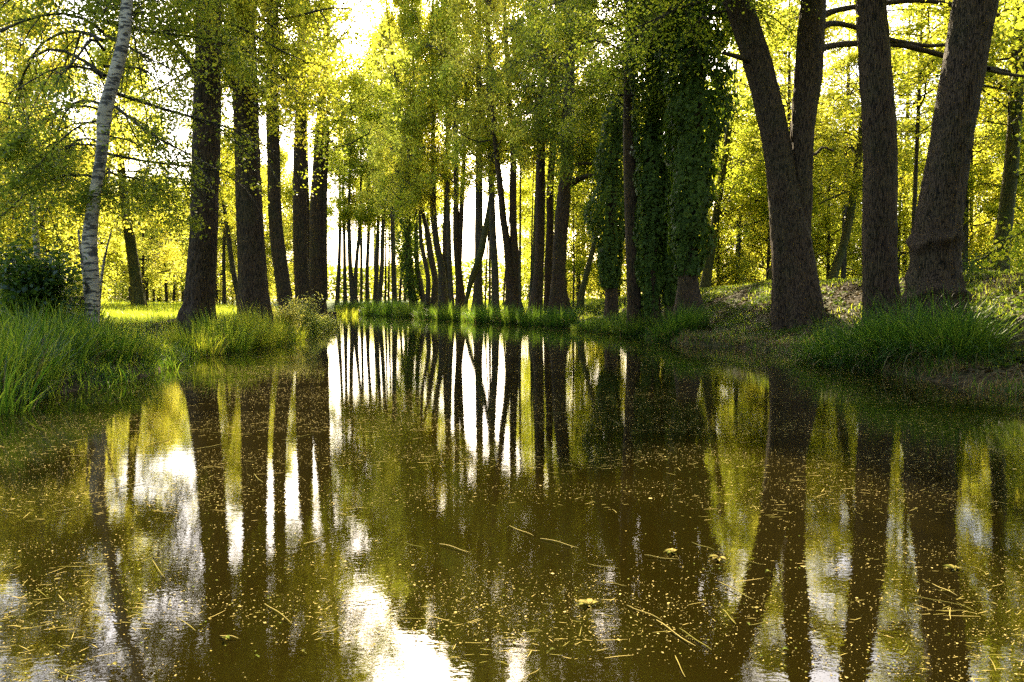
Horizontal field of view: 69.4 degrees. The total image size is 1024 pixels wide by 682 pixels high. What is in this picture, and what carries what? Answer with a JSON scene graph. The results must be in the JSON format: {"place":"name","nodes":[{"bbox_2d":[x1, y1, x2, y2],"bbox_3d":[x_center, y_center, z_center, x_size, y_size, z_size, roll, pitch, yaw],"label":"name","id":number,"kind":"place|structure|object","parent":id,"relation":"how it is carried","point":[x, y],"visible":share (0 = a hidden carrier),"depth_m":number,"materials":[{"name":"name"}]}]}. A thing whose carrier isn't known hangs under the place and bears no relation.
{"place":"outdoors","nodes":[
{"label":"outdoors","id":0,"kind":"place"},
{"bbox_2d":[1,0,1012,299],"label":"sky","id":1,"kind":"structure","parent":0,"point":[468,249],"materials":[{"name":"white"}]},
{"bbox_2d":[0,314,1023,681],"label":"water","id":2,"kind":"structure","parent":0,"point":[484,532],"depth_m":4.77,"materials":[{"name":"liquid"}]},
{"bbox_2d":[0,334,1023,680],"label":"floating straw","id":3,"kind":"object","parent":2,"relation":"on","point":[474,496],"visible":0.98,"depth_m":4.86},
{"bbox_2d":[0,317,1023,681],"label":"floating specks","id":4,"kind":"object","parent":2,"relation":"on","point":[536,501],"visible":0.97,"depth_m":5.11,"materials":[{"name":"plant"}]},
{"bbox_2d":[0,366,1023,681],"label":"floating bits","id":5,"kind":"object","parent":2,"relation":"on","point":[340,572],"visible":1,"depth_m":3.58,"materials":[{"name":"yellow plant"}]},
{"bbox_2d":[1,393,1023,681],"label":"floating specks","id":6,"kind":"object","parent":2,"relation":"on","point":[551,583],"visible":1,"depth_m":5.10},
{"bbox_2d":[1,274,1023,401],"bbox_3d":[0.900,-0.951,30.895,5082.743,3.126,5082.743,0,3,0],"label":"ground","id":7,"kind":"structure","parent":0,"point":[978,377],"depth_m":20.47,"materials":[{"name":"soil"}]},
{"bbox_2d":[0,332,62,415],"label":"reed tuft","id":8,"kind":"object","parent":7,"relation":"on","point":[8,392],"visible":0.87,"depth_m":9.44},
{"bbox_2d":[0,310,80,399],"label":"reed tuft","id":9,"kind":"object","parent":7,"relation":"on","point":[28,361],"visible":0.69,"depth_m":10.70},
{"bbox_2d":[0,284,93,331],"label":"reed tuft","id":10,"kind":"object","parent":7,"relation":"on","point":[31,311],"visible":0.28,"depth_m":14.22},
{"bbox_2d":[0,228,100,326],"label":"leafy shrub","id":11,"kind":"object","parent":7,"relation":"on","point":[48,278],"visible":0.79,"depth_m":14.49,"materials":[{"name":"green plant"}]},
{"bbox_2d":[0,75,100,267],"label":"leafy tree","id":12,"kind":"object","parent":7,"relation":"on","point":[42,233],"visible":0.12,"depth_m":30.66,"materials":[{"name":"green plant"}]},
{"bbox_2d":[0,294,120,372],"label":"reed tuft","id":13,"kind":"object","parent":7,"relation":"on","point":[67,351],"visible":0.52,"depth_m":12.24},
{"bbox_2d":[2,299,133,364],"bbox_3d":[-7.919,-0.188,13.244,2.455,1.275,2.169,0,3,0],"label":"reed tuft","id":14,"kind":"object","parent":7,"relation":"on","point":[72,331],"visible":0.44,"depth_m":13.09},
{"bbox_2d":[0,111,148,282],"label":"leafy tree","id":15,"kind":"object","parent":7,"relation":"on","point":[113,241],"visible":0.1,"depth_m":33.09,"materials":[{"name":"green plant"}]},
{"bbox_2d":[0,0,153,259],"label":"birch tree","id":16,"kind":"object","parent":7,"relation":"on","point":[10,57],"visible":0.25,"depth_m":26.35,"materials":[{"name":"green plant"}]},
{"bbox_2d":[16,129,139,301],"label":"leafy tree","id":17,"kind":"object","parent":7,"relation":"on","point":[111,261],"visible":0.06,"depth_m":44.37,"materials":[{"name":"green plant"}]},
{"bbox_2d":[37,306,142,364],"bbox_3d":[-7.739,-0.136,13.628,2.022,1.193,1.989,3,4,42],"label":"reed tuft","id":18,"kind":"object","parent":7,"relation":"on","point":[119,353],"visible":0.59,"depth_m":13.50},
{"bbox_2d":[50,26,179,306],"bbox_3d":[-17.783,-7.777,33.286,5.618,13.279,6.446,-1,3,-19],"label":"young tree","id":19,"kind":"object","parent":7,"relation":"on","point":[137,292],"visible":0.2,"depth_m":33.42,"materials":[{"name":"green plant"}]},
{"bbox_2d":[59,161,175,300],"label":"leafy tree","id":20,"kind":"object","parent":7,"relation":"on","point":[149,272],"visible":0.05,"depth_m":50.84,"materials":[{"name":"green plant"}]},
{"bbox_2d":[72,317,165,365],"bbox_3d":[-7.601,0.015,14.357,1.732,1.056,1.884,0,3,0],"label":"reed tuft","id":21,"kind":"object","parent":7,"relation":"on","point":[142,348],"visible":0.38,"depth_m":14.34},
{"bbox_2d":[99,202,171,301],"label":"leafy tree","id":22,"kind":"object","parent":7,"relation":"on","point":[117,296],"visible":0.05,"depth_m":73.65,"materials":[{"name":"green plant"}]},
{"bbox_2d":[0,300,286,384],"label":"lawn grass","id":23,"kind":"structure","parent":7,"relation":"on","point":[154,311],"depth_m":25.51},
{"bbox_2d":[103,186,186,291],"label":"leafy tree","id":24,"kind":"object","parent":7,"relation":"on","point":[167,254],"visible":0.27,"depth_m":55.48,"materials":[{"name":"green plant"}]},
{"bbox_2d":[106,175,189,302],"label":"leafy tree","id":25,"kind":"object","parent":7,"relation":"on","point":[164,265],"visible":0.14,"depth_m":61.04,"materials":[{"name":"green plant"}]},
{"bbox_2d":[0,318,318,405],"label":"bank edge grass","id":26,"kind":"structure","parent":7,"relation":"on","point":[166,360],"depth_m":13.53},
{"bbox_2d":[0,0,322,329],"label":"birch tree","id":27,"kind":"object","parent":7,"relation":"on","point":[128,13],"visible":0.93,"depth_m":15.54,"materials":[{"name":"green plant"}]},
{"bbox_2d":[159,316,232,355],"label":"grass tuft","id":28,"kind":"object","parent":7,"relation":"on","point":[210,348],"visible":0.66,"depth_m":18.77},
{"bbox_2d":[157,96,266,307],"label":"young tree","id":29,"kind":"object","parent":7,"relation":"on","point":[224,202],"visible":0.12,"depth_m":43.48,"materials":[{"name":"plant"}]},
{"bbox_2d":[80,0,354,335],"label":"alder tree","id":30,"kind":"object","parent":7,"relation":"on","point":[200,282],"visible":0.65,"depth_m":20.61,"materials":[{"name":"green plant"}]},
{"bbox_2d":[176,144,269,304],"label":"young tree","id":31,"kind":"object","parent":7,"relation":"on","point":[224,259],"visible":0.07,"depth_m":49.69,"materials":[{"name":"plant"}]},
{"bbox_2d":[184,303,263,352],"bbox_3d":[-7.906,-0.362,20.236,2.254,1.567,2.211,0,3,0],"label":"grass tuft","id":32,"kind":"object","parent":7,"relation":"on","point":[245,345],"visible":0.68,"depth_m":20.07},
{"bbox_2d":[179,154,294,294],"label":"leafy tree","id":33,"kind":"object","parent":7,"relation":"on","point":[267,250],"visible":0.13,"depth_m":56.88,"materials":[{"name":"green plant"}]},
{"bbox_2d":[92,0,388,326],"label":"alder tree","id":34,"kind":"object","parent":7,"relation":"on","point":[252,273],"visible":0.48,"depth_m":24.46,"materials":[{"name":"green plant"}]},
{"bbox_2d":[216,300,291,348],"bbox_3d":[-7.602,-0.483,21.540,2.432,1.665,2.522,0,3,0],"label":"grass tuft","id":35,"kind":"object","parent":7,"relation":"on","point":[263,339],"visible":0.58,"depth_m":21.41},
{"bbox_2d":[235,305,300,344],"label":"grass tuft","id":36,"kind":"object","parent":7,"relation":"on","point":[284,337],"visible":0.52,"depth_m":23.52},
{"bbox_2d":[236,145,328,304],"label":"leafy tree","id":37,"kind":"object","parent":7,"relation":"on","point":[287,192],"visible":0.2,"depth_m":64.41,"materials":[{"name":"green plant"}]},
{"bbox_2d":[221,0,350,324],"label":"alder tree","id":38,"kind":"object","parent":7,"relation":"on","point":[280,266],"visible":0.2,"depth_m":29.58,"materials":[{"name":"green plant"}]},
{"bbox_2d":[258,20,347,263],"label":"alder tree","id":39,"kind":"object","parent":7,"relation":"on","point":[308,209],"visible":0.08,"depth_m":40.47,"materials":[{"name":"green plant"}]},
{"bbox_2d":[226,0,385,313],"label":"alder tree","id":40,"kind":"object","parent":7,"relation":"on","point":[300,260],"visible":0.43,"depth_m":34.48,"materials":[{"name":"green plant"}]},
{"bbox_2d":[258,0,415,318],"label":"alder tree","id":41,"kind":"object","parent":7,"relation":"on","point":[318,274],"visible":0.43,"depth_m":38.38,"materials":[{"name":"green plant"}]},
{"bbox_2d":[308,84,365,309],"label":"slim tree","id":42,"kind":"object","parent":7,"relation":"on","point":[338,278],"visible":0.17,"depth_m":77.90,"materials":[{"name":"plant"}]},
{"bbox_2d":[309,100,373,305],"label":"slim tree","id":43,"kind":"object","parent":7,"relation":"on","point":[329,212],"visible":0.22,"depth_m":77.20,"materials":[{"name":"green plant"}]},
{"bbox_2d":[328,92,381,308],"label":"forked tree","id":44,"kind":"object","parent":7,"relation":"on","point":[353,280],"visible":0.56,"depth_m":76.11,"materials":[{"name":"plant"}]},
{"bbox_2d":[333,94,398,305],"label":"slim tree","id":45,"kind":"object","parent":7,"relation":"on","point":[367,260],"visible":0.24,"depth_m":76.84,"materials":[{"name":"plant"}]},
{"bbox_2d":[342,14,403,303],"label":"slim tree","id":46,"kind":"object","parent":7,"relation":"on","point":[376,269],"visible":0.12,"depth_m":74.88,"materials":[{"name":"green plant"}]},
{"bbox_2d":[350,46,402,305],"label":"slim tree","id":47,"kind":"object","parent":7,"relation":"on","point":[381,270],"visible":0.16,"depth_m":74.30,"materials":[{"name":"plant"}]},
{"bbox_2d":[355,1,427,304],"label":"slim tree","id":48,"kind":"object","parent":7,"relation":"on","point":[393,275],"visible":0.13,"depth_m":69.13,"materials":[{"name":"green plant"}]},
{"bbox_2d":[364,93,443,306],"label":"ivy tree","id":49,"kind":"object","parent":7,"relation":"on","point":[411,281],"visible":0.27,"depth_m":65.13,"materials":[{"name":"green plant"}]},
{"bbox_2d":[366,0,444,310],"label":"slim tree","id":50,"kind":"object","parent":7,"relation":"on","point":[392,18],"visible":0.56,"depth_m":61.17,"materials":[{"name":"green plant"}]},
{"bbox_2d":[383,1,443,305],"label":"slim tree","id":51,"kind":"object","parent":7,"relation":"on","point":[421,290],"visible":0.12,"depth_m":65.33,"materials":[{"name":"green plant"}]},
{"bbox_2d":[377,0,452,310],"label":"slim tree","id":52,"kind":"object","parent":7,"relation":"on","point":[412,17],"visible":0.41,"depth_m":60.27,"materials":[{"name":"plant"}]},
{"bbox_2d":[384,169,464,299],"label":"leafy tree","id":53,"kind":"object","parent":7,"relation":"on","point":[440,230],"visible":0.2,"depth_m":82.50,"materials":[{"name":"plant"}]},
{"bbox_2d":[386,0,472,310],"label":"slim tree","id":54,"kind":"object","parent":7,"relation":"on","point":[442,290],"visible":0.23,"depth_m":59.58,"materials":[{"name":"plant"}]},
{"bbox_2d":[406,1,473,301],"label":"slim tree","id":55,"kind":"object","parent":7,"relation":"on","point":[444,243],"visible":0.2,"depth_m":59.97,"materials":[{"name":"green plant"}]},
{"bbox_2d":[400,1,486,308],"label":"alder tree","id":56,"kind":"object","parent":7,"relation":"on","point":[448,242],"visible":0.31,"depth_m":58.44,"materials":[{"name":"green plant"}]},
{"bbox_2d":[405,0,503,313],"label":"forked tree","id":57,"kind":"object","parent":7,"relation":"on","point":[458,217],"visible":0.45,"depth_m":56.47,"materials":[{"name":"plant"}]},
{"bbox_2d":[427,0,514,311],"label":"alder tree","id":58,"kind":"object","parent":7,"relation":"on","point":[477,293],"visible":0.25,"depth_m":54.65,"materials":[{"name":"green plant"}]},
{"bbox_2d":[429,0,532,312],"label":"forked tree","id":59,"kind":"object","parent":7,"relation":"on","point":[511,250],"visible":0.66,"depth_m":50.28,"materials":[{"name":"green plant"}]},
{"bbox_2d":[435,0,529,312],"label":"alder tree","id":60,"kind":"object","parent":7,"relation":"on","point":[494,266],"visible":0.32,"depth_m":53.43,"materials":[{"name":"green plant"}]},
{"bbox_2d":[116,257,851,300],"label":"distant trees","id":61,"kind":"object","parent":7,"relation":"on","point":[332,281],"visible":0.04,"depth_m":236.51,"materials":[{"name":"green plant"}]},
{"bbox_2d":[449,84,534,312],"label":"leaning tree","id":62,"kind":"object","parent":7,"relation":"on","point":[479,256],"visible":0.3,"depth_m":54.40,"materials":[{"name":"green plant"}]},
{"bbox_2d":[486,27,532,311],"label":"alder tree","id":63,"kind":"object","parent":7,"relation":"on","point":[520,298],"visible":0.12,"depth_m":49.49,"materials":[{"name":"green plant"}]},
{"bbox_2d":[501,0,553,296],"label":"alder tree","id":64,"kind":"object","parent":7,"relation":"on","point":[513,47],"visible":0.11,"depth_m":46.23,"materials":[{"name":"green plant"}]},
{"bbox_2d":[482,0,589,315],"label":"alder tree","id":65,"kind":"object","parent":7,"relation":"on","point":[537,287],"visible":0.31,"depth_m":45.82,"materials":[{"name":"green plant"}]},
{"bbox_2d":[497,149,575,296],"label":"leafy tree","id":66,"kind":"object","parent":7,"relation":"on","point":[524,208],"visible":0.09,"depth_m":70.50,"materials":[{"name":"green plant"}]},
{"bbox_2d":[470,0,622,315],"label":"alder tree","id":67,"kind":"object","parent":7,"relation":"on","point":[566,166],"visible":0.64,"depth_m":42.19,"materials":[{"name":"green plant"}]},
{"bbox_2d":[501,0,601,309],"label":"alder tree","id":68,"kind":"object","parent":7,"relation":"on","point":[548,248],"visible":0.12,"depth_m":46.99,"materials":[{"name":"green plant"}]},
{"bbox_2d":[535,303,582,326],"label":"sedge tussock","id":69,"kind":"object","parent":7,"relation":"on","point":[560,320],"visible":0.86,"depth_m":38.26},
{"bbox_2d":[517,141,620,298],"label":"leafy tree","id":70,"kind":"object","parent":7,"relation":"on","point":[580,264],"visible":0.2,"depth_m":55.24,"materials":[{"name":"plant"}]},
{"bbox_2d":[522,120,624,300],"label":"leafy tree","id":71,"kind":"object","parent":7,"relation":"on","point":[588,282],"visible":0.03,"depth_m":64.99,"materials":[{"name":"green plant"}]},
{"bbox_2d":[543,73,642,308],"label":"slim tree","id":72,"kind":"object","parent":7,"relation":"on","point":[581,295],"visible":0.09,"depth_m":44.56,"materials":[{"name":"green plant"}]},
{"bbox_2d":[567,123,642,298],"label":"leafy tree","id":73,"kind":"object","parent":7,"relation":"on","point":[581,251],"visible":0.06,"depth_m":56.20,"materials":[{"name":"plant"}]},
{"bbox_2d":[508,0,710,334],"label":"alder tree","id":74,"kind":"object","parent":7,"relation":"on","point":[633,289],"visible":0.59,"depth_m":29.28,"materials":[{"name":"green plant"}]},
{"bbox_2d":[580,61,641,319],"bbox_3d":[4.722,-7.039,34.530,2.980,12.999,3.227,0,3,0],"label":"ivy tree","id":75,"kind":"object","parent":7,"relation":"on","point":[609,197],"visible":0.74,"depth_m":34.16,"materials":[{"name":"green plant"}]},
{"bbox_2d":[566,0,680,329],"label":"ivy tree","id":76,"kind":"object","parent":7,"relation":"on","point":[649,185],"visible":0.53,"depth_m":28.93,"materials":[{"name":"green plant"}]},
{"bbox_2d":[609,303,663,335],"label":"sedge tussock","id":77,"kind":"object","parent":7,"relation":"on","point":[626,328],"visible":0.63,"depth_m":29.25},
{"bbox_2d":[652,11,688,323],"bbox_3d":[6.277,-8.773,29.027,2.297,16.927,2.279,0,3,0],"label":"ivy tree","id":78,"kind":"object","parent":7,"relation":"on","point":[669,292],"visible":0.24,"depth_m":29.08,"materials":[{"name":"green plant"}]},
{"bbox_2d":[644,298,722,341],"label":"sedge tussock","id":79,"kind":"object","parent":7,"relation":"on","point":[681,321],"visible":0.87,"depth_m":24.99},
{"bbox_2d":[344,310,1023,397],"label":"bank edge grass","id":80,"kind":"structure","parent":7,"relation":"on","point":[902,365],"depth_m":13.92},
{"bbox_2d":[356,269,1023,368],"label":"bank grass","id":81,"kind":"structure","parent":7,"relation":"on","point":[588,300],"depth_m":24.30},
{"bbox_2d":[596,0,790,325],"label":"ivy tree","id":82,"kind":"object","parent":7,"relation":"on","point":[693,114],"visible":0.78,"depth_m":25.59,"materials":[{"name":"green plant"}]},
{"bbox_2d":[681,102,770,286],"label":"leafy tree","id":83,"kind":"object","parent":7,"relation":"on","point":[719,256],"visible":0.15,"depth_m":50.21,"materials":[{"name":"green plant"}]},
{"bbox_2d":[699,59,768,288],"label":"young tree","id":84,"kind":"object","parent":7,"relation":"on","point":[721,187],"visible":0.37,"depth_m":41.32,"materials":[{"name":"green plant"}]},
{"bbox_2d":[707,124,838,286],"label":"leafy tree","id":85,"kind":"object","parent":7,"relation":"on","point":[725,273],"visible":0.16,"depth_m":49.32,"materials":[{"name":"plant"}]},
{"bbox_2d":[713,76,844,280],"bbox_3d":[14.490,-8.046,39.286,6.853,11.514,6.401,0,3,0],"label":"young tree","id":86,"kind":"object","parent":7,"relation":"on","point":[765,199],"visible":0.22,"depth_m":39.67,"materials":[{"name":"green plant"}]},
{"bbox_2d":[709,0,859,164],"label":"slender tree","id":87,"kind":"object","parent":7,"relation":"on","point":[824,115],"visible":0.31,"depth_m":32.92,"materials":[{"name":"green plant"}]},
{"bbox_2d":[557,0,1023,336],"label":"oak tree","id":88,"kind":"object","parent":7,"relation":"on","point":[796,295],"visible":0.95,"depth_m":21.89,"materials":[{"name":"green plant"}]},
{"bbox_2d":[572,269,1023,367],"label":"ground ivy","id":89,"kind":"object","parent":7,"relation":"on","point":[766,298],"visible":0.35,"depth_m":22.68,"materials":[{"name":"green plant"}]},
{"bbox_2d":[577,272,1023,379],"bbox_3d":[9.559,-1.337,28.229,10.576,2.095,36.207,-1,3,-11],"label":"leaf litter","id":90,"kind":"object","parent":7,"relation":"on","point":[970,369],"visible":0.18,"depth_m":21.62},
{"bbox_2d":[765,120,862,279],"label":"leafy tree","id":91,"kind":"object","parent":7,"relation":"on","point":[829,240],"visible":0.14,"depth_m":51.09,"materials":[{"name":"plant"}]},
{"bbox_2d":[768,310,879,364],"bbox_3d":[7.239,0.019,16.844,3.075,1.672,2.884,0,3,0],"label":"sedge tussock","id":92,"kind":"object","parent":7,"relation":"on","point":[805,351],"visible":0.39,"depth_m":16.75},
{"bbox_2d":[651,326,1023,395],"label":"dry bank grass","id":93,"kind":"structure","parent":7,"relation":"on","point":[885,367],"depth_m":13.69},
{"bbox_2d":[728,0,947,328],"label":"oak tree","id":94,"kind":"object","parent":7,"relation":"on","point":[880,272],"visible":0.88,"depth_m":18.49,"materials":[{"name":"brown plant"}]},
{"bbox_2d":[790,294,931,370],"bbox_3d":[7.571,-0.129,15.857,3.381,2.084,3.132,0,3,0],"label":"sedge tussock","id":95,"kind":"object","parent":7,"relation":"on","point":[836,362],"visible":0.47,"depth_m":15.62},
{"bbox_2d":[813,0,909,278],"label":"tall tree","id":96,"kind":"object","parent":7,"relation":"on","point":[844,262],"visible":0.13,"depth_m":45.13,"materials":[{"name":"plant"}]},
{"bbox_2d":[813,47,932,279],"bbox_3d":[17.158,-8.465,36.875,6.211,12.410,7.345,0,3,0],"label":"young tree","id":97,"kind":"object","parent":7,"relation":"on","point":[854,180],"visible":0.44,"depth_m":36.18,"materials":[{"name":"green plant"}]},
{"bbox_2d":[818,283,966,370],"bbox_3d":[7.881,-0.228,14.897,3.532,2.106,3.123,0,3,0],"label":"sedge tussock","id":98,"kind":"object","parent":7,"relation":"on","point":[875,352],"visible":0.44,"depth_m":14.75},
{"bbox_2d":[822,113,977,278],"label":"leafy tree","id":99,"kind":"object","parent":7,"relation":"on","point":[907,166],"visible":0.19,"depth_m":47.20,"materials":[{"name":"green plant"}]},
{"bbox_2d":[845,3,995,275],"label":"tall tree","id":100,"kind":"object","parent":7,"relation":"on","point":[904,14],"visible":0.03,"depth_m":48.54,"materials":[{"name":"green plant"}]},
{"bbox_2d":[825,0,1023,230],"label":"slender tree","id":101,"kind":"object","parent":7,"relation":"on","point":[921,23],"visible":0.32,"depth_m":30.05,"materials":[{"name":"plant"}]},
{"bbox_2d":[841,280,1022,375],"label":"sedge tussock","id":102,"kind":"object","parent":7,"relation":"on","point":[920,320],"visible":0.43,"depth_m":13.96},
{"bbox_2d":[883,284,1023,367],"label":"sedge tussock","id":103,"kind":"object","parent":7,"relation":"on","point":[991,344],"visible":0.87,"depth_m":13.15,"materials":[{"name":"plant"}]},
{"bbox_2d":[894,0,1023,270],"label":"young tree","id":104,"kind":"object","parent":7,"relation":"on","point":[1014,106],"visible":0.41,"depth_m":28.44,"materials":[{"name":"green plant"}]},
{"bbox_2d":[899,0,1023,324],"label":"oak tree","id":105,"kind":"object","parent":7,"relation":"on","point":[935,240],"visible":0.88,"depth_m":16.45,"materials":[{"name":"brown plant"}]},
{"bbox_2d":[899,105,1023,274],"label":"leafy tree","id":106,"kind":"object","parent":7,"relation":"on","point":[987,228],"visible":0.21,"depth_m":44.63,"materials":[{"name":"plant"}]},
{"bbox_2d":[904,0,1023,271],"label":"tall tree","id":107,"kind":"object","parent":7,"relation":"on","point":[965,231],"visible":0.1,"depth_m":43.55,"materials":[{"name":"plant"}]},
{"bbox_2d":[963,0,1023,270],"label":"leafy tree","id":108,"kind":"object","parent":7,"relation":"on","point":[1013,238],"visible":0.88,"depth_m":25.02,"materials":[{"name":"plant"}]},
{"bbox_2d":[965,104,1023,270],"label":"leafy tree","id":109,"kind":"object","parent":7,"relation":"on","point":[992,210],"visible":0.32,"depth_m":42.41,"materials":[{"name":"plant"}]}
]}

